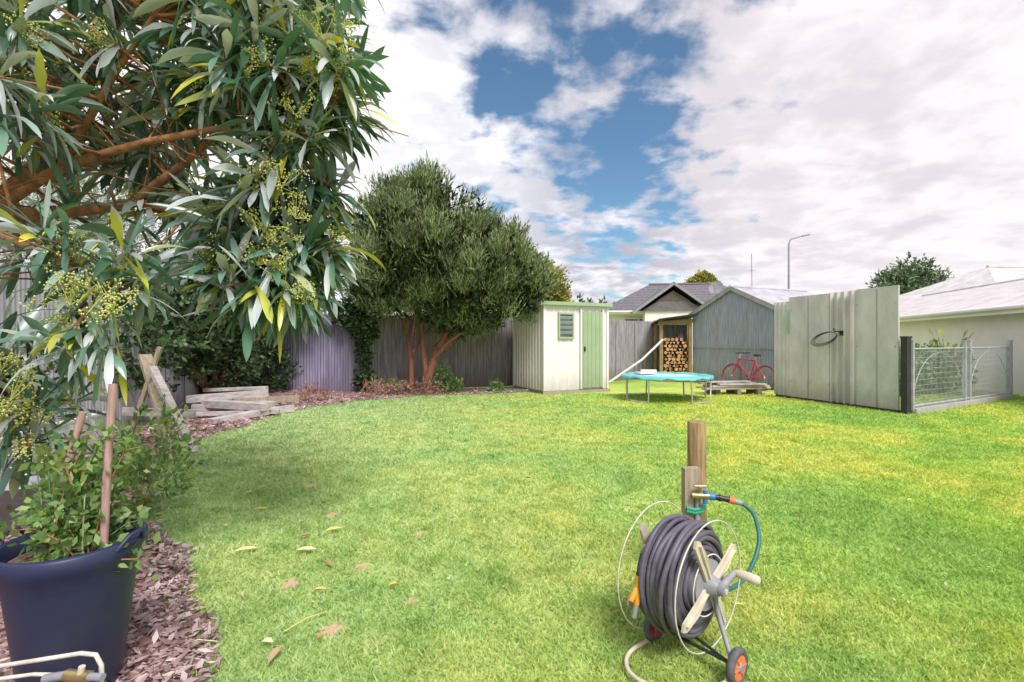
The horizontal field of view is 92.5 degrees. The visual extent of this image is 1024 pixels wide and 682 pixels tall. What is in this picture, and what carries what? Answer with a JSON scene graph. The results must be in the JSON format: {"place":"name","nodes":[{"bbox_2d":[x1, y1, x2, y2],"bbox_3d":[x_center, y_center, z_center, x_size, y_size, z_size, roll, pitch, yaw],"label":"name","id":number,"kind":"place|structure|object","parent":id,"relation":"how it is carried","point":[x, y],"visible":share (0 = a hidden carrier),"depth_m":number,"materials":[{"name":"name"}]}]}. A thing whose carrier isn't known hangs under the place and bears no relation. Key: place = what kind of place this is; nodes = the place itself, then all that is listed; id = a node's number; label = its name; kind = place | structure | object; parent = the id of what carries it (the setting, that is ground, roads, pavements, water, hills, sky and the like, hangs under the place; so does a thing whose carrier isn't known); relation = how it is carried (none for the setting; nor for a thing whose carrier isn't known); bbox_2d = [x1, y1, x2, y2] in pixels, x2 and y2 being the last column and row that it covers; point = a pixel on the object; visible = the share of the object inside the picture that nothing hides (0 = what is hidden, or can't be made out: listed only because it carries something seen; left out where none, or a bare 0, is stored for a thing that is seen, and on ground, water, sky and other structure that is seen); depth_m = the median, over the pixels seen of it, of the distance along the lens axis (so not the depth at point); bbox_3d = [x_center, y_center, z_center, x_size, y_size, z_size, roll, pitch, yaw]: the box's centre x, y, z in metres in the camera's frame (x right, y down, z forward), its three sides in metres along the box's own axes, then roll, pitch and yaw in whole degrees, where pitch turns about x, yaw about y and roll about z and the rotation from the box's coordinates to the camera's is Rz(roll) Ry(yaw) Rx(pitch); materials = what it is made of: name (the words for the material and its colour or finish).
{"place":"outdoors","nodes":[
{"label":"outdoors","id":0,"kind":"place"},
{"bbox_2d":[0,462,52,531],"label":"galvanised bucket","id":1,"kind":"object","parent":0,"point":[14,502],"visible":0.17,"depth_m":3.29,"materials":[{"name":"grey metal"}]},
{"bbox_2d":[0,0,1023,314],"label":"sky","id":2,"kind":"structure","parent":0,"point":[641,143],"materials":[{"name":"white"}]},
{"bbox_2d":[132,358,1023,681],"bbox_3d":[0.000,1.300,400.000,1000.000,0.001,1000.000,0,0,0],"label":"ground","id":3,"kind":"structure","parent":0,"point":[634,386],"depth_m":3.31,"materials":[{"name":"green plant"}]},
{"bbox_2d":[0,263,237,435],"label":"corrugated fence","id":4,"kind":"object","parent":3,"relation":"on","point":[186,387],"visible":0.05,"depth_m":6.65,"materials":[{"name":"grey metal"}]},
{"bbox_2d":[0,133,349,314],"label":"grey leaved tree","id":5,"kind":"object","parent":3,"relation":"on","point":[55,196],"visible":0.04,"depth_m":9.80,"materials":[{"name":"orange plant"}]},
{"bbox_2d":[0,387,529,681],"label":"mulch bed","id":6,"kind":"object","parent":3,"relation":"on","point":[154,652],"visible":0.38,"depth_m":2.35,"materials":[{"name":"brown wood"}]},
{"bbox_2d":[0,651,105,681],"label":"tubular hose stand","id":7,"kind":"object","parent":6,"relation":"on","point":[80,674],"visible":1,"depth_m":1.32,"materials":[{"name":"white metal"}]},
{"bbox_2d":[0,412,105,478],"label":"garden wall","id":8,"kind":"structure","parent":6,"relation":"on","point":[85,428],"depth_m":5.33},
{"bbox_2d":[0,384,165,681],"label":"potted shrub","id":9,"kind":"object","parent":6,"relation":"on","point":[66,586],"visible":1,"depth_m":1.77,"materials":[{"name":"green plant"}]},
{"bbox_2d":[17,393,212,571],"bbox_3d":[-2.617,0.862,3.363,1.079,0.984,1.953,0,0,-10],"label":"bed shrub","id":10,"kind":"object","parent":6,"relation":"on","point":[145,458],"visible":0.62,"depth_m":3.37,"materials":[{"name":"green plant"}]},
{"bbox_2d":[121,347,198,453],"bbox_3d":[-4.147,0.703,5.877,0.997,1.267,0.343,0,0,8],"label":"leaning timber frame","id":11,"kind":"object","parent":6,"relation":"on","point":[155,387],"visible":0.73,"depth_m":5.82,"materials":[{"name":"brown wood"}]},
{"bbox_2d":[0,0,408,504],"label":"strap leaf tree","id":12,"kind":"object","parent":6,"relation":"on","point":[286,78],"visible":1,"depth_m":2.62,"materials":[{"name":"green plant"}]},
{"bbox_2d":[95,241,321,398],"bbox_3d":[-6.061,-0.535,9.707,3.422,3.776,6.656,0,0,0],"label":"dark shrub","id":13,"kind":"object","parent":6,"relation":"on","point":[213,347],"visible":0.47,"depth_m":9.19,"materials":[{"name":"green plant"}]},
{"bbox_2d":[186,386,298,423],"bbox_3d":[-4.837,1.098,8.572,1.892,0.462,2.059,0,0,-9],"label":"weathered timber stack","id":14,"kind":"object","parent":6,"relation":"on","point":[256,401],"visible":0.92,"depth_m":8.66,"materials":[{"name":"grey wood"}]},
{"bbox_2d":[330,297,381,391],"bbox_3d":[-3.978,0.076,12.367,1.314,2.446,0.923,0,0,0],"label":"ivy","id":15,"kind":"object","parent":6,"relation":"on","point":[359,328],"visible":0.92,"depth_m":12.20,"materials":[{"name":"green plant"}]},
{"bbox_2d":[293,376,447,401],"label":"dry fern litter","id":16,"kind":"object","parent":6,"relation":"on","point":[409,387],"visible":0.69,"depth_m":11.48,"materials":[{"name":"brown plant"}]},
{"bbox_2d":[378,362,506,393],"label":"bed plants","id":17,"kind":"object","parent":6,"relation":"on","point":[453,382],"visible":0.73,"depth_m":12.10,"materials":[{"name":"green plant"}]},
{"bbox_2d":[340,150,561,393],"bbox_3d":[-1.525,-1.632,12.132,5.653,5.877,4.274,0,0,0],"label":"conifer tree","id":18,"kind":"object","parent":6,"relation":"on","point":[451,271],"visible":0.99,"depth_m":11.22,"materials":[{"name":"green plant"}]},
{"bbox_2d":[239,315,657,390],"bbox_3d":[-0.698,0.315,14.362,13.289,1.970,1.580,0,0,-18],"label":"corrugated fence","id":19,"kind":"object","parent":3,"relation":"on","point":[326,361],"visible":0.33,"depth_m":13.01,"materials":[{"name":"grey metal"}]},
{"bbox_2d":[321,293,614,314],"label":"distant trees","id":20,"kind":"object","parent":3,"relation":"on","point":[582,300],"depth_m":62.56,"materials":[{"name":"green plant"}]},
{"bbox_2d":[502,251,574,312],"bbox_3d":[0.633,-1.005,17.912,3.300,4.662,2.677,0,0,0],"label":"yellow leaved tree","id":21,"kind":"object","parent":3,"relation":"on","point":[558,295],"visible":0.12,"depth_m":17.17,"materials":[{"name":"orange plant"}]},
{"bbox_2d":[510,301,612,394],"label":"garden shed","id":22,"kind":"structure","parent":3,"relation":"on","point":[559,347],"depth_m":12.30,"materials":[{"name":"white paint"}]},
{"bbox_2d":[558,312,573,338],"bbox_3d":[1.338,-0.380,12.122,0.440,0.645,0.052,0,0,-24],"label":"louvre window","id":23,"kind":"structure","parent":22,"relation":"in","point":[565,321],"depth_m":12.11,"materials":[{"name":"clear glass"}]},
{"bbox_2d":[580,309,603,388],"bbox_3d":[2.040,0.200,12.415,0.700,2.020,0.080,0,0,-24],"label":"door","id":24,"kind":"structure","parent":22,"relation":"in","point":[591,323],"depth_m":12.41,"materials":[{"name":"green paint"}]},
{"bbox_2d":[177,398,978,662],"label":"fallen leaves","id":25,"kind":"object","parent":3,"relation":"on","point":[273,653],"visible":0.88,"depth_m":2.56,"materials":[{"name":"brown plant"}]},
{"bbox_2d":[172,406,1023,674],"bbox_3d":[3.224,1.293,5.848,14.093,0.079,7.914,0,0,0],"label":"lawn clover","id":26,"kind":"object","parent":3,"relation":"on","point":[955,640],"visible":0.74,"depth_m":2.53,"materials":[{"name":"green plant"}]},
{"bbox_2d":[609,314,641,320],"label":"walls","id":27,"kind":"structure","parent":3,"relation":"on","point":[620,317],"depth_m":28.28,"materials":[{"name":"beige paint"}]},
{"bbox_2d":[624,318,641,320],"bbox_3d":[7.273,-0.800,28.135,1.660,1.060,0.070,0,0,7],"label":"window","id":28,"kind":"structure","parent":27,"relation":"attached to","point":[632,319],"depth_m":28.16,"materials":[{"name":"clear glass"}]},
{"bbox_2d":[609,282,726,310],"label":"roof","id":29,"kind":"structure","parent":27,"relation":"on","point":[636,299],"depth_m":29.89,"materials":[{"name":"grey tile"}]},
{"bbox_2d":[609,311,643,313],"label":"fascia and gutter","id":30,"kind":"structure","parent":29,"relation":"attached to","point":[623,312],"depth_m":27.68,"materials":[{"name":"white metal"}]},
{"bbox_2d":[709,281,722,294],"bbox_3d":[11.533,-2.495,27.927,0.593,1.817,0.982,0,0,-5],"label":"satellite dish","id":31,"kind":"object","parent":27,"relation":"on","point":[715,287],"visible":0.89,"depth_m":27.78,"materials":[{"name":"grey metal"}]},
{"bbox_2d":[609,339,663,382],"bbox_3d":[3.880,0.612,15.236,1.819,1.377,0.102,0,0,-10],"label":"leaning pole","id":32,"kind":"object","parent":3,"relation":"on","point":[640,360],"visible":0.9,"depth_m":15.21,"materials":[{"name":"white metal"}]},
{"bbox_2d":[621,369,713,403],"bbox_3d":[3.430,0.976,10.900,1.970,0.642,1.970,0,0,0],"label":"trampoline","id":33,"kind":"object","parent":3,"relation":"on","point":[649,375],"visible":1,"depth_m":10.57,"materials":[{"name":"teal fabric"}]},
{"bbox_2d":[631,282,704,364],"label":"front gable","id":34,"kind":"structure","parent":3,"relation":"on","point":[677,300],"depth_m":26.85,"materials":[{"name":"white wood"}]},
{"bbox_2d":[651,313,697,381],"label":"firewood store","id":35,"kind":"structure","parent":3,"relation":"on","point":[672,351],"depth_m":15.66,"materials":[{"name":"brown wood"}]},
{"bbox_2d":[617,501,760,681],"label":"hose reel cart","id":36,"kind":"object","parent":3,"relation":"on","point":[683,560],"visible":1,"depth_m":1.95,"materials":[{"name":"grey rubber"}]},
{"bbox_2d":[684,269,720,282],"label":"golden tree","id":37,"kind":"object","parent":3,"relation":"on","point":[703,276],"visible":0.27,"depth_m":43.37,"materials":[{"name":"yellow plant"}]},
{"bbox_2d":[681,420,760,591],"bbox_3d":[1.054,0.874,2.422,0.362,0.862,0.660,0,0,0],"label":"tap post","id":38,"kind":"object","parent":3,"relation":"on","point":[695,495],"visible":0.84,"depth_m":2.59,"materials":[{"name":"brown wood"}]},
{"bbox_2d":[696,380,770,394],"bbox_3d":[5.451,1.141,12.062,1.826,0.318,0.643,0,0,-7],"label":"plank pile","id":39,"kind":"object","parent":3,"relation":"on","point":[731,387],"visible":0.91,"depth_m":11.91,"materials":[{"name":"grey wood"}]},
{"bbox_2d":[722,353,773,390],"bbox_3d":[6.432,0.807,13.249,0.560,0.973,1.677,0,0,-14],"label":"bicycle","id":40,"kind":"object","parent":3,"relation":"on","point":[738,365],"visible":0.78,"depth_m":13.13,"materials":[{"name":"metal"}]},
{"bbox_2d":[688,285,813,388],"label":"corrugated tin shed","id":41,"kind":"structure","parent":3,"relation":"on","point":[730,322],"depth_m":14.15,"materials":[{"name":"metal"}]},
{"bbox_2d":[788,234,809,288],"bbox_3d":[23.398,-3.721,40.000,1.815,10.043,0.220,0,0,0],"label":"street lamp","id":42,"kind":"object","parent":3,"relation":"on","point":[789,258],"visible":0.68,"depth_m":39.94,"materials":[{"name":"grey metal"}]},
{"bbox_2d":[774,285,912,413],"bbox_3d":[6.619,0.145,10.118,0.130,2.310,2.999,0,0,-17],"label":"cement panel fence","id":43,"kind":"object","parent":3,"relation":"on","point":[857,363],"visible":1,"depth_m":9.84,"materials":[{"name":"green paint"}]},
{"bbox_2d":[811,328,842,345],"bbox_3d":[6.468,-0.074,10.142,0.203,0.376,0.686,0,0,-20],"label":"hanging hose loop","id":44,"kind":"object","parent":43,"relation":"attached to","point":[833,339],"visible":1,"depth_m":10.05,"materials":[{"name":"black plastic"}]},
{"bbox_2d":[865,251,955,294],"bbox_3d":[31.121,-2.820,38.036,6.949,8.348,5.079,0,0,0],"label":"distant tree","id":45,"kind":"object","parent":3,"relation":"on","point":[912,276],"visible":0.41,"depth_m":37.29,"materials":[{"name":"green plant"}]},
{"bbox_2d":[900,340,975,396],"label":"garden shrubs","id":46,"kind":"object","parent":3,"relation":"on","point":[931,343],"visible":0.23,"depth_m":11.85,"materials":[{"name":"green plant"}]},
{"bbox_2d":[928,327,973,390],"bbox_3d":[10.653,0.429,11.866,0.842,1.548,0.783,0,0,26],"label":"strelitzia plant","id":47,"kind":"object","parent":3,"relation":"on","point":[941,331],"visible":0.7,"depth_m":11.88,"materials":[{"name":"green plant"}]},
{"bbox_2d":[911,340,1014,413],"bbox_3d":[9.210,0.640,9.910,4.885,1.320,0.140,0,0,-30],"label":"wire fence","id":48,"kind":"object","parent":3,"relation":"on","point":[987,384],"visible":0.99,"depth_m":9.84,"materials":[{"name":"grey metal"}]},
{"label":"walls","id":49,"kind":"object","parent":3,"relation":"on","visible":0},
{"bbox_2d":[421,288,578,310],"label":"roof","id":50,"kind":"structure","parent":49,"relation":"attached to","point":[574,296],"depth_m":25.97,"materials":[{"name":"grey metal"}]},
{"bbox_2d":[900,313,1023,395],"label":"walls","id":51,"kind":"structure","parent":0,"point":[993,330],"depth_m":12.93,"materials":[{"name":"beige paint"}]},
{"bbox_2d":[900,278,1023,315],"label":"roof","id":52,"kind":"structure","parent":51,"relation":"on","point":[1007,292],"depth_m":16.48,"materials":[{"name":"grey metal"}]},
{"bbox_2d":[900,265,1023,301],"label":"roof","id":53,"kind":"structure","parent":51,"relation":"on","point":[988,274],"depth_m":26.53,"materials":[{"name":"grey metal"}]},
{"bbox_2d":[900,304,1023,321],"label":"fascia and gutter","id":54,"kind":"structure","parent":51,"relation":"attached to","point":[1005,309],"depth_m":12.85,"materials":[{"name":"beige metal"}]}
]}

